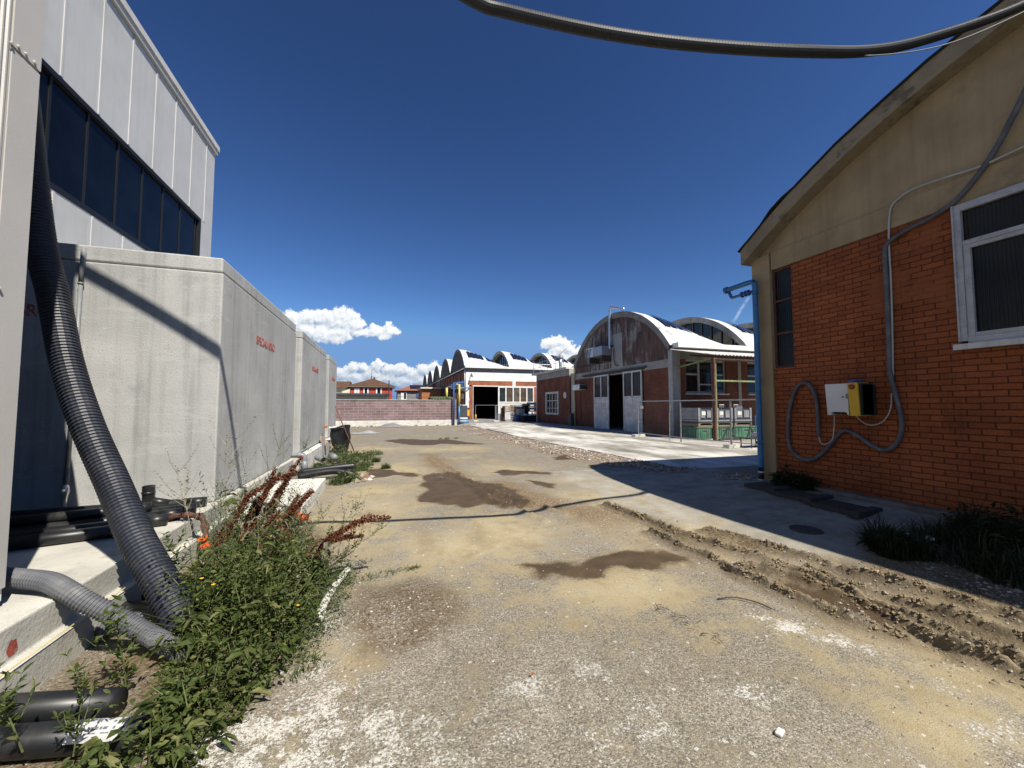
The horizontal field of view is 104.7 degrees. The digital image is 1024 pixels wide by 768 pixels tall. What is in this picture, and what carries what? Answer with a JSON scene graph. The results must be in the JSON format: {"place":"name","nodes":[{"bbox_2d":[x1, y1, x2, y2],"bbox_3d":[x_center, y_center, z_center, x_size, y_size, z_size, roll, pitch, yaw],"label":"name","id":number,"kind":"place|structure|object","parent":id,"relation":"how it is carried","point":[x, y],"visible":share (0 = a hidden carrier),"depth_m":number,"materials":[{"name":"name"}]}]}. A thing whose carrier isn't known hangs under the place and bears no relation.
{"place":"outdoors","nodes":[
{"label":"outdoors","id":0,"kind":"place"},
{"bbox_2d":[336,381,351,392],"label":"brown roof house","id":1,"kind":"structure","parent":0,"point":[341,387],"depth_m":58.23,"materials":[{"name":"tile"}]},
{"bbox_2d":[286,564,420,682],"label":"grass","id":2,"kind":"structure","parent":0,"point":[303,668],"depth_m":2.43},
{"bbox_2d":[336,393,387,399],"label":"cream shed","id":3,"kind":"structure","parent":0,"point":[379,396],"depth_m":34.53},
{"bbox_2d":[347,377,395,399],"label":"red house","id":4,"kind":"structure","parent":0,"point":[373,385],"depth_m":58.65,"materials":[{"name":"tile"}]},
{"bbox_2d":[0,423,1023,767],"bbox_3d":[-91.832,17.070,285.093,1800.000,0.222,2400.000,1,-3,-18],"label":"ground","id":5,"kind":"structure","parent":0,"point":[500,537],"depth_m":2.62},
{"bbox_2d":[0,661,40,752],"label":"wispy weed","id":6,"kind":"object","parent":5,"relation":"on","point":[5,711],"visible":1,"depth_m":1.65,"materials":[{"name":"green plant"}]},
{"bbox_2d":[0,687,128,723],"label":"drain pipe","id":7,"kind":"object","parent":5,"relation":"on","point":[57,701],"visible":0.63,"depth_m":1.90,"materials":[{"name":"plastic"}]},
{"bbox_2d":[0,715,152,761],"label":"drain pipe","id":8,"kind":"object","parent":5,"relation":"on","point":[42,740],"visible":0.71,"depth_m":1.72,"materials":[{"name":"plastic"}]},
{"bbox_2d":[46,648,110,756],"bbox_3d":[-1.843,1.348,1.671,0.204,0.430,0.195,-2,-3,26],"label":"wispy weed","id":9,"kind":"object","parent":5,"relation":"on","point":[80,702],"visible":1,"depth_m":1.67,"materials":[{"name":"green plant"}]},
{"bbox_2d":[4,567,190,663],"bbox_3d":[-2.757,1.401,2.424,1.628,0.517,0.216,0,-3,2],"label":"corrugated hose","id":10,"kind":"object","parent":5,"relation":"on","point":[67,591],"visible":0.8,"depth_m":2.38,"materials":[{"name":"plastic"}]},
{"bbox_2d":[0,0,219,600],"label":"clad hall","id":11,"kind":"structure","parent":5,"relation":"on","point":[132,148],"depth_m":6.37,"materials":[{"name":"grey metal"}]},
{"bbox_2d":[39,58,200,255],"bbox_3d":[-6.968,-3.596,6.642,0.154,1.693,7.320,1,-3,-18],"label":"window","id":12,"kind":"structure","parent":11,"relation":"in","point":[90,165],"depth_m":6.83,"materials":[{"name":"blue glass"}]},
{"bbox_2d":[27,94,199,635],"bbox_3d":[-3.375,-1.591,3.165,2.699,6.620,0.619,0,-3,9],"label":"corrugated hose","id":13,"kind":"object","parent":5,"relation":"on","point":[136,537],"visible":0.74,"depth_m":3.12,"materials":[{"name":"plastic"}]},
{"bbox_2d":[77,595,150,686],"bbox_3d":[-2.086,1.392,2.075,0.208,0.547,0.274,0,-3,9],"label":"wispy weed","id":14,"kind":"object","parent":5,"relation":"on","point":[119,655],"visible":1,"depth_m":2.10,"materials":[{"name":"green plant"}]},
{"bbox_2d":[121,600,150,612],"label":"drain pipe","id":15,"kind":"object","parent":5,"relation":"on","point":[135,606],"visible":0.06,"depth_m":2.85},
{"bbox_2d":[0,459,296,692],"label":"concrete plinth","id":16,"kind":"structure","parent":5,"relation":"on","point":[31,621],"depth_m":2.58,"materials":[{"name":"concrete"}]},
{"bbox_2d":[8,525,113,550],"bbox_3d":[-3.775,1.275,3.271,0.989,0.112,0.114,2,-4,-33],"label":"drain pipe","id":17,"kind":"object","parent":16,"relation":"on","point":[50,538],"visible":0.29,"depth_m":3.25,"materials":[{"name":"plastic"}]},
{"bbox_2d":[9,513,167,536],"bbox_3d":[-3.854,1.286,3.466,1.265,0.107,0.110,2,-4,-32],"label":"drain pipe","id":18,"kind":"object","parent":16,"relation":"on","point":[159,520],"visible":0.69,"depth_m":3.46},
{"bbox_2d":[9,508,181,531],"bbox_3d":[-3.953,1.295,3.643,1.392,0.107,0.110,2,-4,-33],"label":"drain pipe","id":19,"kind":"object","parent":16,"relation":"on","point":[73,522],"visible":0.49,"depth_m":3.60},
{"bbox_2d":[9,502,151,526],"bbox_3d":[-3.981,1.212,3.671,0.941,0.099,0.101,2,-4,-34],"label":"drain pipe","id":20,"kind":"object","parent":19,"relation":"on","point":[24,520],"visible":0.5,"depth_m":3.56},
{"bbox_2d":[10,497,206,516],"bbox_3d":[-4.271,1.325,4.191,1.678,0.112,0.114,1,-3,-22],"label":"drain pipe","id":21,"kind":"object","parent":19,"relation":"on","point":[197,500],"visible":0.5,"depth_m":4.07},
{"bbox_2d":[141,485,170,506],"bbox_3d":[-3.882,1.231,4.308,0.247,0.254,0.123,2,-4,-31],"label":"pipe fitting","id":22,"kind":"object","parent":21,"relation":"on","point":[148,492],"visible":0.85,"depth_m":4.27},
{"bbox_2d":[10,243,295,510],"bbox_3d":[-5.450,0.013,6.400,2.635,2.970,4.235,1,-3,-18],"label":"concrete tank","id":23,"kind":"object","parent":16,"relation":"on","point":[178,349],"visible":0.78,"depth_m":4.63,"materials":[{"name":"grey concrete"}]},
{"bbox_2d":[60,247,86,506],"bbox_3d":[-4.816,-0.095,4.332,0.084,2.880,0.094,1,-3,-18],"label":"downpipe","id":24,"kind":"object","parent":23,"relation":"attached to","point":[65,491],"visible":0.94,"depth_m":4.31,"materials":[{"name":"grey plastic"}]},
{"bbox_2d":[152,503,196,512],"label":"drain pipe","id":25,"kind":"object","parent":16,"relation":"on","point":[192,508],"visible":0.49,"depth_m":4.12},
{"bbox_2d":[168,511,209,543],"bbox_3d":[-3.181,1.417,3.902,0.516,0.284,0.149,0,-3,9],"label":"pipe","id":26,"kind":"object","parent":16,"relation":"hanging from","point":[183,515],"visible":0.81,"depth_m":3.91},
{"bbox_2d":[94,610,225,640],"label":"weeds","id":27,"kind":"object","parent":5,"relation":"on","point":[99,630],"visible":0.13,"depth_m":2.62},
{"bbox_2d":[151,444,203,559],"bbox_3d":[-3.228,1.176,3.848,0.436,1.172,0.362,1,-3,-18],"label":"wispy weed","id":28,"kind":"object","parent":5,"relation":"on","point":[182,494],"visible":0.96,"depth_m":3.83,"materials":[{"name":"plant"}]},
{"bbox_2d":[162,528,199,579],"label":"wispy weed","id":29,"kind":"object","parent":5,"relation":"on","point":[168,545],"visible":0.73,"depth_m":3.04,"materials":[{"name":"green plant"}]},
{"bbox_2d":[44,517,343,767],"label":"weeds","id":30,"kind":"object","parent":5,"relation":"on","point":[184,693],"visible":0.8,"depth_m":2.29,"materials":[{"name":"green plant"}]},
{"bbox_2d":[196,470,239,530],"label":"wispy weed","id":31,"kind":"object","parent":5,"relation":"on","point":[220,493],"visible":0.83,"depth_m":4.16,"materials":[{"name":"green plant"}]},
{"bbox_2d":[186,415,256,525],"bbox_3d":[-3.058,1.064,4.290,0.596,1.443,0.612,1,-3,-18],"label":"wispy weed","id":32,"kind":"object","parent":5,"relation":"on","point":[227,472],"visible":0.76,"depth_m":4.28,"materials":[{"name":"plant"}]},
{"bbox_2d":[221,487,252,537],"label":"broadleaf plant","id":33,"kind":"object","parent":5,"relation":"on","point":[234,499],"visible":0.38,"depth_m":4.19,"materials":[{"name":"green plant"}]},
{"bbox_2d":[211,483,266,553],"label":"dock plant","id":34,"kind":"object","parent":5,"relation":"on","point":[245,499],"visible":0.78,"depth_m":3.70,"materials":[{"name":"brown plant"}]},
{"bbox_2d":[235,495,260,543],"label":"dock plant","id":35,"kind":"object","parent":5,"relation":"on","point":[255,503],"visible":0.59,"depth_m":3.83,"materials":[{"name":"brown plant"}]},
{"bbox_2d":[180,491,332,621],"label":"weeds","id":36,"kind":"object","parent":5,"relation":"on","point":[264,518],"visible":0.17,"depth_m":3.59,"materials":[{"name":"green plant"}]},
{"bbox_2d":[250,467,276,535],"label":"dock plant","id":37,"kind":"object","parent":5,"relation":"on","point":[272,474],"visible":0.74,"depth_m":4.00,"materials":[{"name":"brown plant"}]},
{"bbox_2d":[247,510,281,559],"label":"dock plant","id":38,"kind":"object","parent":5,"relation":"on","point":[272,518],"visible":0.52,"depth_m":3.72,"materials":[{"name":"brown plant"}]},
{"bbox_2d":[233,470,299,537],"bbox_3d":[-2.520,1.331,4.006,0.609,0.883,0.243,2,-4,-37],"label":"dock plant","id":39,"kind":"object","parent":5,"relation":"on","point":[274,481],"visible":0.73,"depth_m":4.00,"materials":[{"name":"brown plant"}]},
{"bbox_2d":[256,486,282,532],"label":"dock plant","id":40,"kind":"object","parent":5,"relation":"on","point":[277,494],"visible":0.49,"depth_m":4.10,"materials":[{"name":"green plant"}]},
{"bbox_2d":[246,424,301,511],"bbox_3d":[-2.768,1.126,4.739,0.540,1.369,0.585,-1,-3,22],"label":"wispy weed","id":41,"kind":"object","parent":5,"relation":"on","point":[274,461],"visible":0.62,"depth_m":4.75,"materials":[{"name":"green plant"}]},
{"bbox_2d":[184,466,367,667],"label":"tall weeds","id":42,"kind":"object","parent":5,"relation":"on","point":[320,626],"visible":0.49,"depth_m":3.30,"materials":[{"name":"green plant"}]},
{"bbox_2d":[255,456,303,531],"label":"dock plant","id":43,"kind":"object","parent":5,"relation":"on","point":[292,468],"visible":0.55,"depth_m":4.33,"materials":[{"name":"brown plant"}]},
{"bbox_2d":[239,478,325,524],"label":"concrete slab","id":44,"kind":"structure","parent":5,"relation":"on","point":[318,485],"depth_m":6.44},
{"bbox_2d":[269,489,314,538],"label":"dock plant","id":45,"kind":"object","parent":5,"relation":"on","point":[296,506],"visible":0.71,"depth_m":3.96,"materials":[{"name":"brown plant"}]},
{"bbox_2d":[290,437,331,471],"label":"concrete plinth","id":46,"kind":"structure","parent":5,"relation":"on","point":[316,449],"depth_m":10.51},
{"bbox_2d":[293,330,326,452],"bbox_3d":[-6.962,0.269,11.093,2.635,2.970,4.180,1,-3,-18],"label":"concrete tank","id":47,"kind":"object","parent":46,"relation":"on","point":[310,387],"visible":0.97,"depth_m":10.45,"materials":[{"name":"grey concrete"}]},
{"bbox_2d":[325,355,336,437],"bbox_3d":[-8.166,0.473,14.834,2.635,2.970,2.350,1,-3,-18],"label":"concrete tank","id":48,"kind":"object","parent":46,"relation":"on","point":[331,383],"visible":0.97,"depth_m":14.63,"materials":[{"name":"grey concrete"}]},
{"bbox_2d":[286,529,363,579],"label":"dock plant","id":49,"kind":"object","parent":5,"relation":"on","point":[350,534],"visible":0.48,"depth_m":3.56,"materials":[{"name":"brown plant"}]},
{"bbox_2d":[298,468,355,478],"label":"drain pipe","id":50,"kind":"object","parent":5,"relation":"on","point":[322,472],"visible":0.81,"depth_m":8.19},
{"bbox_2d":[264,512,390,608],"bbox_3d":[-1.522,1.444,3.255,1.009,0.658,0.265,1,-3,-18],"label":"dock plant","id":51,"kind":"object","parent":5,"relation":"on","point":[341,531],"visible":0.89,"depth_m":3.32,"materials":[{"name":"brown plant"}]},
{"bbox_2d":[299,462,355,473],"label":"drain pipe","id":52,"kind":"object","parent":5,"relation":"on","point":[347,466],"visible":0.68,"depth_m":8.43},
{"bbox_2d":[311,567,349,625],"bbox_3d":[-1.445,1.681,3.180,0.092,0.070,0.875,1,-3,-10],"label":"broken pipe","id":53,"kind":"object","parent":5,"relation":"on","point":[328,599],"visible":0.56,"depth_m":3.05,"materials":[{"name":"white plastic"}]},
{"bbox_2d":[313,541,355,581],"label":"wispy weed","id":54,"kind":"object","parent":5,"relation":"on","point":[326,572],"visible":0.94,"depth_m":3.34,"materials":[{"name":"green plant"}]},
{"bbox_2d":[328,425,350,452],"bbox_3d":[-5.747,1.815,13.157,0.701,0.908,0.571,1,-3,-18],"label":"rubbish bin","id":55,"kind":"object","parent":5,"relation":"on","point":[338,435],"visible":0.87,"depth_m":12.98,"materials":[{"name":"black plastic"}]},
{"bbox_2d":[317,487,371,559],"bbox_3d":[-1.603,1.391,3.753,0.306,0.734,0.509,-2,-4,31],"label":"wispy weed","id":56,"kind":"object","parent":5,"relation":"on","point":[355,506],"visible":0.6,"depth_m":3.75,"materials":[{"name":"green plant"}]},
{"bbox_2d":[310,444,391,485],"bbox_3d":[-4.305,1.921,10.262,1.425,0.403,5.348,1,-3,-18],"label":"weeds","id":57,"kind":"object","parent":5,"relation":"on","point":[345,474],"visible":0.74,"depth_m":10.23,"materials":[{"name":"green plant"}]},
{"bbox_2d":[331,517,391,566],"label":"wispy weed","id":58,"kind":"object","parent":5,"relation":"on","point":[361,539],"visible":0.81,"depth_m":3.64,"materials":[{"name":"green plant"}]},
{"bbox_2d":[335,399,456,426],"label":"block wall","id":59,"kind":"structure","parent":5,"relation":"on","point":[364,412],"depth_m":29.85,"materials":[{"name":"brick"}]},
{"bbox_2d":[394,384,426,399],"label":"grey house","id":60,"kind":"structure","parent":5,"relation":"on","point":[410,392],"depth_m":67.95,"materials":[{"name":"paint"}]},
{"bbox_2d":[334,422,500,482],"bbox_3d":[-7.680,2.723,21.873,11.924,0.196,27.091,0,-3,5],"label":"rubble","id":61,"kind":"object","parent":5,"relation":"on","point":[367,477],"visible":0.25,"depth_m":8.36,"materials":[{"name":"stone"}]},
{"bbox_2d":[417,387,441,399],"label":"orange brown annex","id":62,"kind":"object","parent":5,"relation":"on","point":[429,391],"visible":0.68,"depth_m":59.12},
{"bbox_2d":[446,382,470,424],"bbox_3d":[-5.058,1.813,36.341,2.019,3.437,10.846,0,-3,-9],"label":"pipe gantry","id":63,"kind":"object","parent":5,"relation":"on","point":[458,387],"visible":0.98,"depth_m":31.09,"materials":[{"name":"metal"}]},
{"bbox_2d":[423,349,576,419],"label":"shell roof hall","id":64,"kind":"structure","parent":5,"relation":"on","point":[500,379],"depth_m":44.50,"materials":[{"name":"paint"}]},
{"bbox_2d":[441,380,463,398],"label":"side window","id":65,"kind":"structure","parent":64,"relation":"in","point":[450,390],"depth_m":49.08,"materials":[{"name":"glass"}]},
{"bbox_2d":[498,387,533,418],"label":"sliding door","id":66,"kind":"structure","parent":64,"relation":"in","point":[507,396],"depth_m":43.61,"materials":[{"name":"white paint"}]},
{"bbox_2d":[532,367,573,424],"bbox_3d":[6.250,1.230,34.694,6.850,4.620,7.440,1,-3,-18],"label":"brick annex","id":67,"kind":"object","parent":5,"relation":"on","point":[553,405],"visible":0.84,"depth_m":33.04,"materials":[{"name":"red brick"}]},
{"bbox_2d":[545,391,558,414],"bbox_3d":[3.412,1.619,33.370,0.150,1.900,2.680,1,-3,-18],"label":"window","id":68,"kind":"structure","parent":67,"relation":"in","point":[551,398],"depth_m":33.35,"materials":[{"name":"white glass"}]},
{"bbox_2d":[456,425,755,479],"bbox_3d":[-0.181,2.517,19.053,2.460,0.223,24.784,1,-3,-19],"label":"rubble","id":69,"kind":"object","parent":5,"relation":"on","point":[560,449],"visible":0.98,"depth_m":11.36,"materials":[{"name":"stone"}]},
{"bbox_2d":[571,311,755,435],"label":"vaulted hall","id":70,"kind":"structure","parent":5,"relation":"on","point":[647,359],"depth_m":21.84,"materials":[{"name":"red brick"}]},
{"bbox_2d":[577,346,617,367],"bbox_3d":[5.333,-1.655,26.634,0.780,1.355,5.401,1,-3,-18],"label":"exhaust unit","id":71,"kind":"object","parent":70,"relation":"attached to","point":[603,353],"visible":1,"depth_m":25.06,"materials":[{"name":"white paint"}]},
{"bbox_2d":[593,374,609,428],"bbox_3d":[5.862,1.169,25.946,0.060,3.510,1.860,1,-3,-18],"label":"sliding door","id":72,"kind":"structure","parent":70,"relation":"in","point":[601,382],"depth_m":25.86,"materials":[{"name":"grey metal"}]},
{"bbox_2d":[623,369,642,432],"bbox_3d":[6.918,0.990,22.666,0.060,3.510,1.800,1,-3,-18],"label":"sliding door","id":73,"kind":"structure","parent":70,"relation":"in","point":[632,380],"depth_m":22.62,"materials":[{"name":"white metal"}]},
{"bbox_2d":[685,360,729,394],"bbox_3d":[9.982,-0.334,20.327,2.740,1.780,0.300,1,-3,-18],"label":"window","id":74,"kind":"structure","parent":70,"relation":"in","point":[698,376],"depth_m":20.37,"materials":[{"name":"white glass"}]},
{"bbox_2d":[747,362,754,394],"bbox_3d":[13.813,-0.267,21.557,2.690,1.780,0.300,1,-3,-18],"label":"window","id":75,"kind":"structure","parent":70,"relation":"in","point":[750,365],"depth_m":21.37,"materials":[{"name":"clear glass"}]},
{"bbox_2d":[723,279,763,480],"bbox_3d":[4.662,-0.087,7.943,0.150,3.978,0.762,1,-3,-18],"label":"blue pipe","id":76,"kind":"object","parent":5,"relation":"on","point":[754,291],"visible":1,"depth_m":7.63,"materials":[{"name":"metal"}]},
{"bbox_2d":[744,482,780,491],"bbox_3d":[4.503,1.812,6.979,0.480,0.072,0.500,1,-3,-18],"label":"drain grate","id":77,"kind":"object","parent":5,"relation":"on","point":[762,486],"visible":0.62,"depth_m":6.98,"materials":[{"name":"metal"}]},
{"bbox_2d":[772,489,817,501],"bbox_3d":[4.600,1.788,6.349,0.480,0.072,0.500,1,-3,-18],"label":"drain grate","id":78,"kind":"object","parent":5,"relation":"on","point":[796,495],"visible":0.69,"depth_m":6.32,"materials":[{"name":"metal"}]},
{"bbox_2d":[789,525,823,534],"bbox_3d":[3.662,1.827,4.919,0.358,0.046,0.358,1,-3,-18],"label":"manhole cover","id":79,"kind":"object","parent":5,"relation":"on","point":[805,529],"visible":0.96,"depth_m":4.92,"materials":[{"name":"metal"}]},
{"bbox_2d":[605,501,1023,678],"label":"mud clods","id":80,"kind":"object","parent":5,"relation":"on","point":[923,616],"visible":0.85,"depth_m":3.28,"materials":[{"name":"soil"}]},
{"bbox_2d":[801,494,833,503],"bbox_3d":[4.670,1.755,6.037,0.604,0.080,0.131,1,-3,-23],"label":"drain grate","id":81,"kind":"object","parent":5,"relation":"on","point":[813,498],"visible":0.9,"depth_m":5.96,"materials":[{"name":"metal"}]},
{"bbox_2d":[810,500,864,514],"bbox_3d":[4.710,1.763,5.681,0.480,0.072,0.500,1,-3,-18],"label":"drain grate","id":82,"kind":"object","parent":5,"relation":"on","point":[836,506],"visible":0.91,"depth_m":5.62,"materials":[{"name":"metal"}]},
{"bbox_2d":[847,506,882,518],"bbox_3d":[4.770,1.731,5.334,0.604,0.080,0.131,1,-3,-23],"label":"drain grate","id":83,"kind":"object","parent":5,"relation":"on","point":[867,511],"visible":0.8,"depth_m":5.27,"materials":[{"name":"metal"}]},
{"bbox_2d":[738,0,1023,522],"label":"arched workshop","id":84,"kind":"structure","parent":5,"relation":"on","point":[810,250],"depth_m":5.47,"materials":[{"name":"brick"}]},
{"bbox_2d":[459,0,1023,58],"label":"overhead conduit","id":85,"kind":"object","parent":84,"relation":"attached to","point":[532,17],"visible":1,"depth_m":3.19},
{"bbox_2d":[865,11,1023,55],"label":"cable","id":86,"kind":"object","parent":85,"relation":"attached to","point":[943,44],"visible":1,"depth_m":3.83,"materials":[{"name":"grey plastic"}]},
{"bbox_2d":[772,265,793,368],"bbox_3d":[5.085,-1.240,7.361,0.060,1.878,0.388,1,-3,-18],"label":"window","id":87,"kind":"structure","parent":84,"relation":"in","point":[782,293],"depth_m":7.39,"materials":[{"name":"glass"}]},
{"bbox_2d":[825,379,876,415],"bbox_3d":[5.176,0.207,6.074,0.395,0.557,0.490,1,-3,-18],"label":"electrical box","id":88,"kind":"object","parent":84,"relation":"attached to","point":[857,397],"visible":1,"depth_m":5.90,"materials":[{"name":"white paint"}]},
{"bbox_2d":[786,88,1023,461],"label":"flexible conduit","id":89,"kind":"object","parent":84,"relation":"attached to","point":[982,169],"visible":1,"depth_m":5.71,"materials":[{"name":"plastic"}]},
{"bbox_2d":[888,145,1023,374],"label":"cable","id":90,"kind":"object","parent":84,"relation":"attached to","point":[889,253],"visible":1,"depth_m":5.70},
{"bbox_2d":[950,182,1023,350],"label":"window","id":91,"kind":"structure","parent":84,"relation":"in","point":[988,230],"depth_m":4.81,"materials":[{"name":"white glass"}]},
{"bbox_2d":[767,464,1023,575],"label":"weeds","id":92,"kind":"object","parent":5,"relation":"on","point":[804,482],"visible":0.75,"depth_m":4.30,"materials":[{"name":"plant"}]},
{"bbox_2d":[776,479,1023,528],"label":"wall kerb","id":93,"kind":"structure","parent":5,"relation":"on","point":[922,509],"depth_m":5.59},
{"bbox_2d":[847,496,1023,589],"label":"grass","id":94,"kind":"structure","parent":5,"relation":"on","point":[940,533],"depth_m":4.01,"materials":[{"name":"plant"}]},
{"bbox_2d":[908,524,1023,607],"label":"stones","id":95,"kind":"object","parent":5,"relation":"on","point":[994,595],"visible":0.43,"depth_m":3.41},
{"bbox_2d":[126,0,997,399],"label":"sky","id":96,"kind":"structure","parent":0,"point":[411,184],"materials":[{"name":"blue"}]},
{"bbox_2d":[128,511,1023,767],"bbox_3d":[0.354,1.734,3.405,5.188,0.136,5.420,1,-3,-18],"label":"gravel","id":97,"kind":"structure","parent":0,"point":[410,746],"depth_m":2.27,"materials":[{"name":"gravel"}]},
{"bbox_2d":[457,417,757,467],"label":"concrete pavement","id":98,"kind":"structure","parent":0,"point":[617,440],"depth_m":15.68,"materials":[{"name":"concrete"}]},
{"bbox_2d":[637,400,680,441],"bbox_3d":[6.468,1.593,17.566,0.055,1.711,3.044,1,-3,-16],"label":"temporary fence","id":99,"kind":"object","parent":98,"relation":"on","point":[642,407],"visible":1,"depth_m":17.44,"materials":[{"name":"metal"}]},
{"bbox_2d":[682,426,711,438],"bbox_3d":[8.506,2.251,18.191,0.900,0.585,1.030,1,-3,-18],"label":"green bin","id":100,"kind":"object","parent":98,"relation":"on","point":[702,432],"visible":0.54,"depth_m":17.76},
{"bbox_2d":[681,408,712,426],"bbox_3d":[8.573,1.524,18.267,0.870,0.845,1.062,1,-3,-18],"label":"pallet crate","id":101,"kind":"object","parent":100,"relation":"on","point":[693,415],"visible":0.91,"depth_m":17.86,"materials":[{"name":"plastic"}]},
{"bbox_2d":[680,399,730,443],"bbox_3d":[7.345,1.454,15.110,0.042,1.701,2.238,1,-3,-25],"label":"temporary fence","id":102,"kind":"object","parent":98,"relation":"on","point":[727,400],"visible":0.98,"depth_m":15.00,"materials":[{"name":"metal"}]},
{"bbox_2d":[672,349,754,439],"bbox_3d":[12.323,0.430,19.488,8.510,4.362,2.750,1,-3,-18],"label":"metal canopy","id":103,"kind":"object","parent":98,"relation":"on","point":[729,356],"visible":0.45,"depth_m":17.31,"materials":[{"name":"metal"}]},
{"bbox_2d":[730,399,756,444],"bbox_3d":[8.410,1.327,12.776,0.055,1.701,2.940,1,-3,-24],"label":"temporary fence","id":104,"kind":"object","parent":98,"relation":"on","point":[738,408],"visible":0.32,"depth_m":13.78,"materials":[{"name":"metal"}]},
{"bbox_2d":[732,426,756,436],"bbox_3d":[10.833,2.292,18.938,1.570,0.585,1.030,1,-3,-18],"label":"green bin","id":105,"kind":"object","parent":98,"relation":"on","point":[744,429],"visible":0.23,"depth_m":18.39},
{"bbox_2d":[727,408,751,425],"bbox_3d":[10.629,1.560,18.927,1.030,0.845,1.062,1,-3,-18],"label":"pallet crate","id":106,"kind":"object","parent":105,"relation":"on","point":[744,413],"visible":0.52,"depth_m":18.48,"materials":[{"name":"plastic"}]},
{"bbox_2d":[711,426,729,438],"bbox_3d":[9.558,2.269,18.529,0.970,0.585,1.030,1,-3,-18],"label":"green bin","id":107,"kind":"object","parent":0,"point":[720,435],"visible":0.24,"depth_m":18.08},
{"bbox_2d":[708,408,732,425],"bbox_3d":[9.582,1.542,18.591,0.950,0.845,1.062,1,-3,-18],"label":"pallet crate","id":108,"kind":"object","parent":107,"relation":"on","point":[721,415],"visible":0.3,"depth_m":18.14,"materials":[{"name":"plastic"}]},
{"bbox_2d":[428,469,1023,694],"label":"gravel","id":109,"kind":"structure","parent":0,"point":[934,650],"depth_m":3.24,"materials":[{"name":"gravel"}]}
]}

